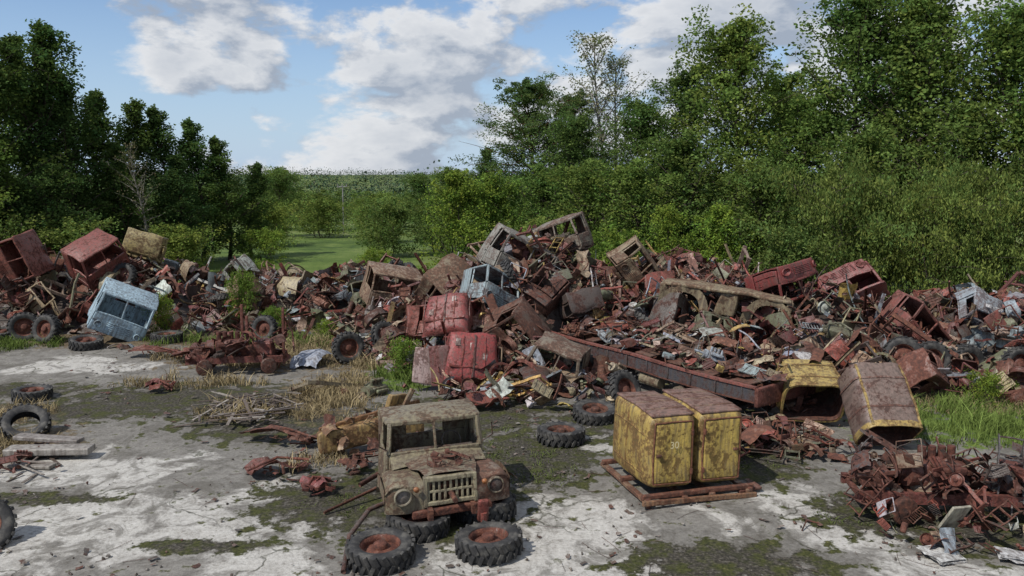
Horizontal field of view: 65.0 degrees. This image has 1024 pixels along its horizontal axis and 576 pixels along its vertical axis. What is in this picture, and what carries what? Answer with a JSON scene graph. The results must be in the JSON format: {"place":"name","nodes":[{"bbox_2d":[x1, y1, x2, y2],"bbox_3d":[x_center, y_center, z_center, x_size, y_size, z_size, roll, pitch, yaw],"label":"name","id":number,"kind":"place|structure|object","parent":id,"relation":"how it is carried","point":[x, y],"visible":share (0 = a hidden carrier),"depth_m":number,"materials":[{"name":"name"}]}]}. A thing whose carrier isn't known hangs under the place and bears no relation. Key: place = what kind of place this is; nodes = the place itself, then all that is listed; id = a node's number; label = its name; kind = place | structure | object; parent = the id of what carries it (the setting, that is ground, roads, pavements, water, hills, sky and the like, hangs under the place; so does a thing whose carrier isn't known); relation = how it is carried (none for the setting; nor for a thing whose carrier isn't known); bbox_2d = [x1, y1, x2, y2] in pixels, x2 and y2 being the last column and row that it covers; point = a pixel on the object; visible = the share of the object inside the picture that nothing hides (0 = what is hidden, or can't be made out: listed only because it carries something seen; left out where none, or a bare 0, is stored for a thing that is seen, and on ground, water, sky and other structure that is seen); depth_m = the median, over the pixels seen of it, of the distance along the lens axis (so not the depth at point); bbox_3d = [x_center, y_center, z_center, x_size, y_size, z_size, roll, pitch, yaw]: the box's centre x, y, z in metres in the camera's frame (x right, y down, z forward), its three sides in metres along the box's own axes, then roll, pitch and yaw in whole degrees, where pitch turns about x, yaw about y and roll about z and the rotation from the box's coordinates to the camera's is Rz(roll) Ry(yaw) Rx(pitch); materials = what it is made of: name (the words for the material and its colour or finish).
{"place":"outdoors","nodes":[
{"label":"outdoors","id":0,"kind":"place"},
{"bbox_2d":[0,174,1023,575],"bbox_3d":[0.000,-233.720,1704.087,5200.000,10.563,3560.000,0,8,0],"label":"ground","id":1,"kind":"structure","parent":0,"point":[158,516],"depth_m":16.12,"materials":[{"name":"concrete"}]},
{"bbox_2d":[0,403,51,440],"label":"old truck tire","id":2,"kind":"object","parent":1,"relation":"on","point":[10,417],"visible":0.78,"depth_m":20.02,"materials":[{"name":"rubber"}]},
{"bbox_2d":[0,35,71,238],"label":"poplar tree","id":3,"kind":"object","parent":1,"relation":"on","point":[4,75],"visible":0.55,"depth_m":46.42,"materials":[{"name":"green plant"}]},
{"bbox_2d":[0,18,92,240],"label":"poplar tree","id":4,"kind":"object","parent":1,"relation":"on","point":[44,67],"visible":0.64,"depth_m":48.48,"materials":[{"name":"green plant"}]},
{"bbox_2d":[0,433,95,473],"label":"concrete slab stack","id":5,"kind":"object","parent":1,"relation":"on","point":[70,445],"visible":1,"depth_m":18.27,"materials":[{"name":"concrete"}]},
{"bbox_2d":[0,31,105,226],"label":"poplar tree","id":6,"kind":"object","parent":1,"relation":"on","point":[4,40],"visible":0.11,"depth_m":50.49,"materials":[{"name":"green plant"}]},
{"bbox_2d":[0,161,106,252],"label":"young deciduous tree","id":7,"kind":"object","parent":1,"relation":"on","point":[50,179],"visible":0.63,"depth_m":46.62,"materials":[{"name":"green plant"}]},
{"bbox_2d":[0,71,127,253],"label":"poplar tree","id":8,"kind":"object","parent":1,"relation":"on","point":[70,97],"visible":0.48,"depth_m":49.95,"materials":[{"name":"green plant"}]},
{"bbox_2d":[8,212,122,255],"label":"bush","id":9,"kind":"object","parent":1,"relation":"on","point":[71,233],"visible":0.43,"depth_m":44.66,"materials":[{"name":"green plant"}]},
{"bbox_2d":[0,240,226,349],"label":"scrap metal heap","id":10,"kind":"object","parent":1,"relation":"on","point":[63,295],"visible":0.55,"depth_m":34.00,"materials":[{"name":"metal"}]},
{"bbox_2d":[0,229,55,284],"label":"wrecked truck cab","id":11,"kind":"object","parent":10,"relation":"on","point":[19,252],"visible":0.9,"depth_m":33.52,"materials":[{"name":"metal"}]},
{"bbox_2d":[60,228,129,290],"bbox_3d":[-17.597,-1.282,33.956,1.614,1.581,2.080,25,49,22],"label":"wrecked truck cab","id":12,"kind":"object","parent":10,"relation":"on","point":[98,248],"visible":0.92,"depth_m":33.63,"materials":[{"name":"metal"}]},
{"bbox_2d":[87,277,158,341],"bbox_3d":[-15.189,0.896,31.429,2.147,1.724,1.828,25,9,-29],"label":"wrecked truck cab","id":13,"kind":"object","parent":10,"relation":"on","point":[109,314],"visible":1,"depth_m":31.11,"materials":[{"name":"metal"}]},
{"bbox_2d":[122,227,168,264],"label":"wrecked truck cab","id":14,"kind":"object","parent":10,"relation":"on","point":[136,243],"visible":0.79,"depth_m":35.53,"materials":[{"name":"metal"}]},
{"bbox_2d":[73,88,156,242],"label":"alder tree","id":15,"kind":"object","parent":1,"relation":"on","point":[105,126],"visible":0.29,"depth_m":53.58,"materials":[{"name":"green plant"}]},
{"bbox_2d":[77,97,170,247],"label":"alder tree","id":16,"kind":"object","parent":1,"relation":"on","point":[133,118],"visible":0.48,"depth_m":55.27,"materials":[{"name":"green plant"}]},
{"bbox_2d":[79,139,184,254],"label":"alder tree","id":17,"kind":"object","parent":1,"relation":"on","point":[112,149],"visible":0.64,"depth_m":51.28,"materials":[{"name":"green plant"}]},
{"bbox_2d":[0,391,303,482],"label":"broken timber pile","id":18,"kind":"object","parent":1,"relation":"on","point":[256,415],"visible":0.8,"depth_m":21.38,"materials":[{"name":"wood"}]},
{"bbox_2d":[132,103,224,239],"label":"alder tree","id":19,"kind":"object","parent":1,"relation":"on","point":[155,116],"visible":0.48,"depth_m":56.47,"materials":[{"name":"green plant"}]},
{"bbox_2d":[146,153,216,260],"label":"alder tree","id":20,"kind":"object","parent":1,"relation":"on","point":[177,181],"visible":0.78,"depth_m":53.34,"materials":[{"name":"green plant"}]},
{"bbox_2d":[148,221,237,269],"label":"bush","id":21,"kind":"object","parent":1,"relation":"on","point":[177,241],"visible":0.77,"depth_m":49.73,"materials":[{"name":"green plant"}]},
{"bbox_2d":[162,116,255,260],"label":"alder tree","id":22,"kind":"object","parent":1,"relation":"on","point":[190,129],"visible":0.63,"depth_m":57.92,"materials":[{"name":"green plant"}]},
{"bbox_2d":[197,135,277,259],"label":"alder tree","id":23,"kind":"object","parent":1,"relation":"on","point":[216,145],"visible":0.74,"depth_m":59.10,"materials":[{"name":"green plant"}]},
{"bbox_2d":[185,304,294,375],"bbox_3d":[-8.890,1.614,26.299,3.421,2.176,1.664,-1,8,-7],"label":"rusty machine chassis","id":24,"kind":"object","parent":1,"relation":"on","point":[230,348],"visible":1,"depth_m":26.00,"materials":[{"name":"metal"}]},
{"bbox_2d":[222,264,261,318],"bbox_3d":[-11.622,0.270,34.646,1.608,2.701,1.848,-2,8,-14],"label":"bush","id":25,"kind":"object","parent":1,"relation":"on","point":[242,288],"visible":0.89,"depth_m":34.43,"materials":[{"name":"green plant"}]},
{"bbox_2d":[208,161,280,256],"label":"alder tree","id":26,"kind":"object","parent":1,"relation":"on","point":[256,178],"visible":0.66,"depth_m":61.49,"materials":[{"name":"green plant"}]},
{"bbox_2d":[232,225,302,261],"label":"bush","id":27,"kind":"object","parent":1,"relation":"on","point":[266,242],"visible":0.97,"depth_m":57.90,"materials":[{"name":"green plant"}]},
{"bbox_2d":[258,169,307,229],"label":"young deciduous tree","id":28,"kind":"object","parent":1,"relation":"on","point":[279,179],"visible":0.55,"depth_m":84.76,"materials":[{"name":"green plant"}]},
{"bbox_2d":[184,253,425,329],"bbox_3d":[-9.227,0.000,37.450,14.831,3.347,9.162,0,8,0],"label":"scrap metal heap","id":29,"kind":"object","parent":1,"relation":"on","point":[297,289],"visible":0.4,"depth_m":35.77,"materials":[{"name":"metal"}]},
{"bbox_2d":[283,195,366,237],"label":"bush","id":30,"kind":"object","parent":1,"relation":"on","point":[325,208],"visible":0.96,"depth_m":82.62,"materials":[{"name":"green plant"}]},
{"bbox_2d":[331,331,364,363],"bbox_3d":[-5.600,2.043,27.472,1.119,1.119,0.331,-4,4,-28],"label":"old truck tire","id":31,"kind":"object","parent":1,"relation":"on","point":[345,345],"visible":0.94,"depth_m":27.37,"materials":[{"name":"rubber"}]},
{"bbox_2d":[317,388,423,454],"bbox_3d":[-3.299,3.197,19.061,1.599,1.479,2.679,6,10,38],"label":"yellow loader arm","id":32,"kind":"object","parent":1,"relation":"on","point":[344,434],"visible":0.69,"depth_m":18.65},
{"bbox_2d":[345,525,415,575],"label":"old truck tire","id":33,"kind":"object","parent":1,"relation":"on","point":[381,551],"visible":0.99,"depth_m":13.34,"materials":[{"name":"rubber"}]},
{"bbox_2d":[354,195,436,255],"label":"bush","id":34,"kind":"object","parent":1,"relation":"on","point":[394,215],"visible":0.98,"depth_m":61.26,"materials":[{"name":"green plant"}]},
{"bbox_2d":[378,333,421,375],"bbox_3d":[-3.474,2.161,25.812,1.800,1.469,1.558,7,11,40],"label":"bush","id":35,"kind":"object","parent":1,"relation":"on","point":[399,346],"visible":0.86,"depth_m":25.64,"materials":[{"name":"green plant"}]},
{"bbox_2d":[385,505,450,543],"bbox_3d":[-1.720,4.266,14.709,1.178,0.348,1.178,9,9,32],"label":"old truck tire","id":36,"kind":"object","parent":1,"relation":"on","point":[426,530],"visible":0.46,"depth_m":14.29,"materials":[{"name":"rubber"}]},
{"bbox_2d":[385,193,489,252],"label":"bush","id":37,"kind":"object","parent":1,"relation":"on","point":[424,229],"visible":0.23,"depth_m":65.46,"materials":[{"name":"green plant"}]},
{"bbox_2d":[376,398,516,521],"bbox_3d":[-1.361,3.364,15.663,2.588,1.773,3.012,-4,9,-17],"label":"wrecked truck cab","id":38,"kind":"object","parent":1,"relation":"on","point":[424,472],"visible":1,"depth_m":15.20,"materials":[{"name":"metal"}]},
{"bbox_2d":[416,168,498,272],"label":"young deciduous tree","id":39,"kind":"object","parent":1,"relation":"on","point":[458,192],"visible":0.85,"depth_m":45.30,"materials":[{"name":"green plant"}]},
{"bbox_2d":[281,214,650,399],"bbox_3d":[-0.112,-0.107,31.210,15.189,5.290,17.401,0,8,0],"label":"scrap metal heap","id":40,"kind":"object","parent":1,"relation":"on","point":[559,297],"visible":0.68,"depth_m":27.82,"materials":[{"name":"metal"}]},
{"bbox_2d":[359,261,421,306],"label":"wrecked truck cab","id":41,"kind":"object","parent":40,"relation":"on","point":[374,285],"visible":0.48,"depth_m":33.42,"materials":[{"name":"metal"}]},
{"bbox_2d":[413,253,471,300],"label":"wrecked truck cab","id":42,"kind":"object","parent":40,"relation":"on","point":[453,265],"visible":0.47,"depth_m":29.70,"materials":[{"name":"metal"}]},
{"bbox_2d":[422,292,476,345],"bbox_3d":[-2.005,1.027,25.987,1.602,1.494,1.300,-6,-32,12],"label":"red truck cab shell","id":43,"kind":"object","parent":40,"relation":"on","point":[453,312],"visible":0.91,"depth_m":25.48,"materials":[{"name":"metal"}]},
{"bbox_2d":[459,264,519,307],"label":"wrecked truck cab","id":44,"kind":"object","parent":40,"relation":"on","point":[487,274],"visible":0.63,"depth_m":27.13,"materials":[{"name":"metal"}]},
{"bbox_2d":[476,223,558,278],"bbox_3d":[0.294,-1.069,29.720,2.532,1.719,1.749,28,3,-26],"label":"wrecked truck cab","id":45,"kind":"object","parent":40,"relation":"on","point":[498,234],"visible":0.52,"depth_m":29.43,"materials":[{"name":"metal"}]},
{"bbox_2d":[532,211,593,254],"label":"wrecked truck cab","id":46,"kind":"object","parent":40,"relation":"on","point":[582,237],"visible":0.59,"depth_m":32.09,"materials":[{"name":"metal"}]},
{"bbox_2d":[443,332,499,384],"bbox_3d":[-1.278,2.229,24.385,1.703,1.637,1.298,5,-19,-12],"label":"red truck cab shell","id":47,"kind":"object","parent":1,"relation":"on","point":[467,352],"visible":0.76,"depth_m":23.86,"materials":[{"name":"metal"}]},
{"bbox_2d":[455,491,516,524],"bbox_3d":[-0.500,4.173,15.352,1.178,0.348,1.178,-4,3,-24],"label":"old truck tire","id":48,"kind":"object","parent":1,"relation":"on","point":[503,509],"visible":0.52,"depth_m":14.93,"materials":[{"name":"rubber"}]},
{"bbox_2d":[454,519,522,566],"bbox_3d":[-0.400,4.387,13.867,1.178,0.348,1.178,-6,6,-24],"label":"old truck tire","id":49,"kind":"object","parent":1,"relation":"on","point":[490,543],"visible":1,"depth_m":13.58,"materials":[{"name":"rubber"}]},
{"bbox_2d":[459,170,531,255],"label":"young deciduous tree","id":50,"kind":"object","parent":1,"relation":"on","point":[500,198],"visible":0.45,"depth_m":47.30,"materials":[{"name":"green plant"}]},
{"bbox_2d":[3,160,1003,204],"bbox_3d":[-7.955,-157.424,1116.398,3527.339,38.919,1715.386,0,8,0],"label":"distant forest","id":51,"kind":"object","parent":1,"relation":"on","point":[370,189],"visible":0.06,"depth_m":688.04,"materials":[{"name":"green plant"}]},
{"bbox_2d":[0,352,1018,575],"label":"ground litter","id":52,"kind":"object","parent":1,"relation":"on","point":[108,555],"visible":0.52,"depth_m":15.48,"materials":[{"name":"metal"}]},
{"bbox_2d":[482,297,550,357],"bbox_3d":[0.196,1.496,25.786,1.484,1.959,1.539,-33,15,24],"label":"wrecked truck cab","id":53,"kind":"object","parent":1,"relation":"on","point":[523,313],"visible":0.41,"depth_m":25.36,"materials":[{"name":"metal"}]},
{"bbox_2d":[448,72,613,229],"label":"pine tree","id":54,"kind":"object","parent":1,"relation":"on","point":[532,122],"visible":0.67,"depth_m":57.68,"materials":[{"name":"green plant"}]},
{"bbox_2d":[501,162,576,231],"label":"young deciduous tree","id":55,"kind":"object","parent":1,"relation":"on","point":[540,184],"visible":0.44,"depth_m":48.85,"materials":[{"name":"green plant"}]},
{"bbox_2d":[521,331,590,390],"bbox_3d":[1.320,2.237,24.260,1.783,1.374,1.293,20,25,14],"label":"wrecked truck cab","id":56,"kind":"object","parent":1,"relation":"on","point":[562,348],"visible":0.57,"depth_m":23.83,"materials":[{"name":"metal"}]},
{"bbox_2d":[537,420,584,447],"bbox_3d":[1.200,3.565,19.609,1.178,0.348,1.178,5,8,32],"label":"old truck tire","id":57,"kind":"object","parent":1,"relation":"on","point":[560,434],"visible":1,"depth_m":19.27,"materials":[{"name":"rubber"}]},
{"bbox_2d":[510,106,633,252],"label":"deciduous tree","id":58,"kind":"object","parent":1,"relation":"on","point":[571,140],"visible":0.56,"depth_m":50.61,"materials":[{"name":"green plant"}]},
{"bbox_2d":[540,157,640,258],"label":"young deciduous tree","id":59,"kind":"object","parent":1,"relation":"on","point":[582,186],"visible":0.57,"depth_m":45.13,"materials":[{"name":"green plant"}]},
{"bbox_2d":[572,398,614,425],"bbox_3d":[2.200,3.297,21.288,1.178,0.348,1.178,12,19,31],"label":"old truck tire","id":60,"kind":"object","parent":1,"relation":"on","point":[594,412],"visible":0.88,"depth_m":21.05,"materials":[{"name":"rubber"}]},
{"bbox_2d":[552,28,646,240],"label":"sparse birch tree","id":61,"kind":"object","parent":1,"relation":"on","point":[595,105],"visible":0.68,"depth_m":56.62,"materials":[{"name":"green plant"}]},
{"bbox_2d":[181,308,1023,461],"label":"scattered scrap metal","id":62,"kind":"object","parent":1,"relation":"on","point":[492,392],"visible":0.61,"depth_m":22.57,"materials":[{"name":"metal"}]},
{"bbox_2d":[295,424,923,529],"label":"moss weeds","id":63,"kind":"object","parent":1,"relation":"on","point":[547,477],"visible":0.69,"depth_m":17.49,"materials":[{"name":"green plant"}]},
{"bbox_2d":[574,50,650,199],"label":"sparse birch tree","id":64,"kind":"object","parent":1,"relation":"on","point":[618,64],"visible":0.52,"depth_m":58.16,"materials":[{"name":"green plant"}]},
{"bbox_2d":[567,219,659,265],"bbox_3d":[5.154,-1.385,40.463,5.923,4.331,5.126,4,9,27],"label":"bush","id":65,"kind":"object","parent":1,"relation":"on","point":[614,241],"visible":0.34,"depth_m":40.00,"materials":[{"name":"green plant"}]},
{"bbox_2d":[585,157,694,258],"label":"young deciduous tree","id":66,"kind":"object","parent":1,"relation":"on","point":[633,181],"visible":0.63,"depth_m":43.29,"materials":[{"name":"green plant"}]},
{"bbox_2d":[579,96,712,249],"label":"deciduous tree","id":67,"kind":"object","parent":1,"relation":"on","point":[641,125],"visible":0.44,"depth_m":49.65,"materials":[{"name":"green plant"}]},
{"bbox_2d":[631,203,694,256],"bbox_3d":[7.827,-1.675,39.854,3.349,5.071,3.357,8,11,43],"label":"young deciduous tree","id":68,"kind":"object","parent":1,"relation":"on","point":[670,224],"visible":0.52,"depth_m":39.27,"materials":[{"name":"green plant"}]},
{"bbox_2d":[600,388,761,508],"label":"yellow equipment cabinets","id":69,"kind":"object","parent":1,"relation":"on","point":[671,439],"visible":1,"depth_m":16.10,"materials":[{"name":"metal"}]},
{"bbox_2d":[551,308,824,407],"bbox_3d":[5.030,2.013,24.382,3.588,2.147,9.249,-6,10,-34],"label":"flatbed trailer chassis","id":70,"kind":"object","parent":1,"relation":"on","point":[658,356],"visible":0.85,"depth_m":22.89,"materials":[{"name":"metal"}]},
{"bbox_2d":[622,59,756,237],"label":"deciduous tree","id":71,"kind":"object","parent":1,"relation":"on","point":[681,80],"visible":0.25,"depth_m":51.23,"materials":[{"name":"green plant"}]},
{"bbox_2d":[629,128,755,255],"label":"young deciduous tree","id":72,"kind":"object","parent":1,"relation":"on","point":[679,154],"visible":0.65,"depth_m":44.92,"materials":[{"name":"green plant"}]},
{"bbox_2d":[683,203,763,273],"bbox_3d":[10.337,-1.758,40.482,4.150,5.068,4.219,-2,8,-10],"label":"young deciduous tree","id":73,"kind":"object","parent":1,"relation":"on","point":[723,215],"visible":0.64,"depth_m":39.80,"materials":[{"name":"green plant"}]},
{"bbox_2d":[657,3,854,262],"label":"deciduous tree","id":74,"kind":"object","parent":1,"relation":"on","point":[737,50],"visible":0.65,"depth_m":46.70,"materials":[{"name":"green plant"}]},
{"bbox_2d":[696,156,817,273],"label":"young deciduous tree","id":75,"kind":"object","parent":1,"relation":"on","point":[749,188],"visible":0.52,"depth_m":40.47,"materials":[{"name":"green plant"}]},
{"bbox_2d":[712,68,831,268],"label":"deciduous tree","id":76,"kind":"object","parent":1,"relation":"on","point":[792,78],"visible":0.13,"depth_m":52.34,"materials":[{"name":"green plant"}]},
{"bbox_2d":[550,239,1007,402],"bbox_3d":[7.899,0.576,30.351,16.377,4.435,17.004,0,8,0],"label":"scrap metal heap","id":77,"kind":"object","parent":1,"relation":"on","point":[854,332],"visible":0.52,"depth_m":26.21,"materials":[{"name":"metal"}]},
{"bbox_2d":[606,235,659,291],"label":"wrecked truck cab","id":78,"kind":"object","parent":77,"relation":"on","point":[628,269],"visible":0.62,"depth_m":29.25,"materials":[{"name":"metal"}]},
{"bbox_2d":[657,278,793,324],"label":"truck wheel arch body","id":79,"kind":"structure","parent":77,"relation":"on","point":[728,301],"depth_m":26.84,"materials":[{"name":"metal"}]},
{"bbox_2d":[744,257,819,306],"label":"wrecked truck cab","id":80,"kind":"object","parent":77,"relation":"on","point":[788,274],"visible":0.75,"depth_m":27.77,"materials":[{"name":"metal"}]},
{"bbox_2d":[818,259,889,315],"bbox_3d":[11.915,0.053,28.281,2.179,1.245,1.842,-30,-36,19],"label":"wrecked truck cab","id":81,"kind":"object","parent":77,"relation":"on","point":[862,274],"visible":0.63,"depth_m":27.83,"materials":[{"name":"metal"}]},
{"bbox_2d":[724,221,852,289],"bbox_3d":[12.974,-0.966,37.165,6.900,4.452,5.176,-4,9,-25],"label":"bush","id":82,"kind":"object","parent":1,"relation":"on","point":[797,247],"visible":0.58,"depth_m":36.68,"materials":[{"name":"green plant"}]},
{"bbox_2d":[772,359,843,421],"bbox_3d":[7.702,2.658,20.890,1.617,1.196,1.262,2,28,3],"label":"open machine housing","id":83,"kind":"object","parent":1,"relation":"on","point":[825,399],"visible":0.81,"depth_m":20.79,"materials":[{"name":"metal"}]},
{"bbox_2d":[737,91,892,270],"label":"deciduous tree","id":84,"kind":"object","parent":1,"relation":"on","point":[807,111],"visible":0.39,"depth_m":45.64,"materials":[{"name":"green plant"}]},
{"bbox_2d":[745,143,968,298],"bbox_3d":[15.948,-2.866,38.172,9.243,7.919,7.827,8,11,44],"label":"willow tree","id":85,"kind":"object","parent":1,"relation":"on","point":[847,202],"visible":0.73,"depth_m":37.02,"materials":[{"name":"green plant"}]},
{"bbox_2d":[744,0,982,249],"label":"deciduous tree","id":86,"kind":"object","parent":1,"relation":"on","point":[859,26],"visible":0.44,"depth_m":45.18,"materials":[{"name":"green plant"}]},
{"bbox_2d":[808,122,933,288],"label":"young deciduous tree","id":87,"kind":"object","parent":1,"relation":"on","point":[864,141],"visible":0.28,"depth_m":40.21,"materials":[{"name":"green plant"}]},
{"bbox_2d":[837,362,923,445],"bbox_3d":[8.846,2.852,19.476,1.450,1.756,1.266,1,-36,-5],"label":"open machine housing","id":88,"kind":"object","parent":1,"relation":"on","point":[878,399],"visible":0.98,"depth_m":19.10,"materials":[{"name":"metal"}]},
{"bbox_2d":[799,0,1023,285],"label":"deciduous tree","id":89,"kind":"object","parent":1,"relation":"on","point":[916,22],"visible":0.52,"depth_m":43.70,"materials":[{"name":"green plant"}]},
{"bbox_2d":[839,428,1023,527],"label":"heap","id":90,"kind":"object","parent":1,"relation":"on","point":[910,482],"visible":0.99,"depth_m":14.98,"materials":[{"name":"metal"}]},
{"bbox_2d":[842,165,1023,300],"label":"willow tree","id":91,"kind":"object","parent":1,"relation":"on","point":[949,220],"visible":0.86,"depth_m":35.39,"materials":[{"name":"green plant"}]},
{"bbox_2d":[870,490,1023,564],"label":"scrap debris pile","id":92,"kind":"object","parent":1,"relation":"on","point":[946,538],"visible":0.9,"depth_m":13.94,"materials":[{"name":"metal"}]},
{"bbox_2d":[877,271,1023,404],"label":"scrap metal heap","id":93,"kind":"object","parent":1,"relation":"on","point":[1003,339],"visible":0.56,"depth_m":25.68,"materials":[{"name":"metal"}]},
{"bbox_2d":[878,290,954,345],"bbox_3d":[12.878,1.293,25.723,1.294,2.035,1.662,-41,18,10],"label":"wrecked truck cab","id":94,"kind":"object","parent":93,"relation":"on","point":[917,308],"visible":0.53,"depth_m":25.48,"materials":[{"name":"metal"}]},
{"bbox_2d":[954,285,1004,330],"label":"wrecked truck cab","id":95,"kind":"object","parent":93,"relation":"on","point":[981,297],"visible":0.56,"depth_m":26.15,"materials":[{"name":"metal"}]},
{"bbox_2d":[879,98,1023,287],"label":"young deciduous tree","id":96,"kind":"object","parent":1,"relation":"on","point":[967,135],"visible":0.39,"depth_m":40.68,"materials":[{"name":"green plant"}]},
{"bbox_2d":[881,145,1023,293],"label":"willow tree","id":97,"kind":"object","parent":1,"relation":"on","point":[982,185],"visible":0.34,"depth_m":37.12,"materials":[{"name":"green plant"}]},
{"bbox_2d":[897,0,1023,289],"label":"deciduous tree","id":98,"kind":"object","parent":1,"relation":"on","point":[998,32],"visible":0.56,"depth_m":40.71,"materials":[{"name":"green plant"}]},
{"bbox_2d":[958,365,1018,407],"bbox_3d":[13.261,2.781,22.456,1.304,1.198,1.128,-2,8,-13],"label":"bush","id":99,"kind":"object","parent":1,"relation":"on","point":[989,379],"visible":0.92,"depth_m":22.40,"materials":[{"name":"green plant"}]},
{"bbox_2d":[0,328,1023,475],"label":"dry grass","id":100,"kind":"structure","parent":0,"point":[326,393],"depth_m":23.22,"materials":[{"name":"beige plant"}]},
{"bbox_2d":[0,326,1023,450],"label":"green grass","id":101,"kind":"structure","parent":0,"point":[983,422],"depth_m":21.73,"materials":[{"name":"green plant"}]},
{"bbox_2d":[0,0,1023,174],"label":"sky","id":102,"kind":"structure","parent":0,"point":[378,85],"materials":[{"name":"blue"}]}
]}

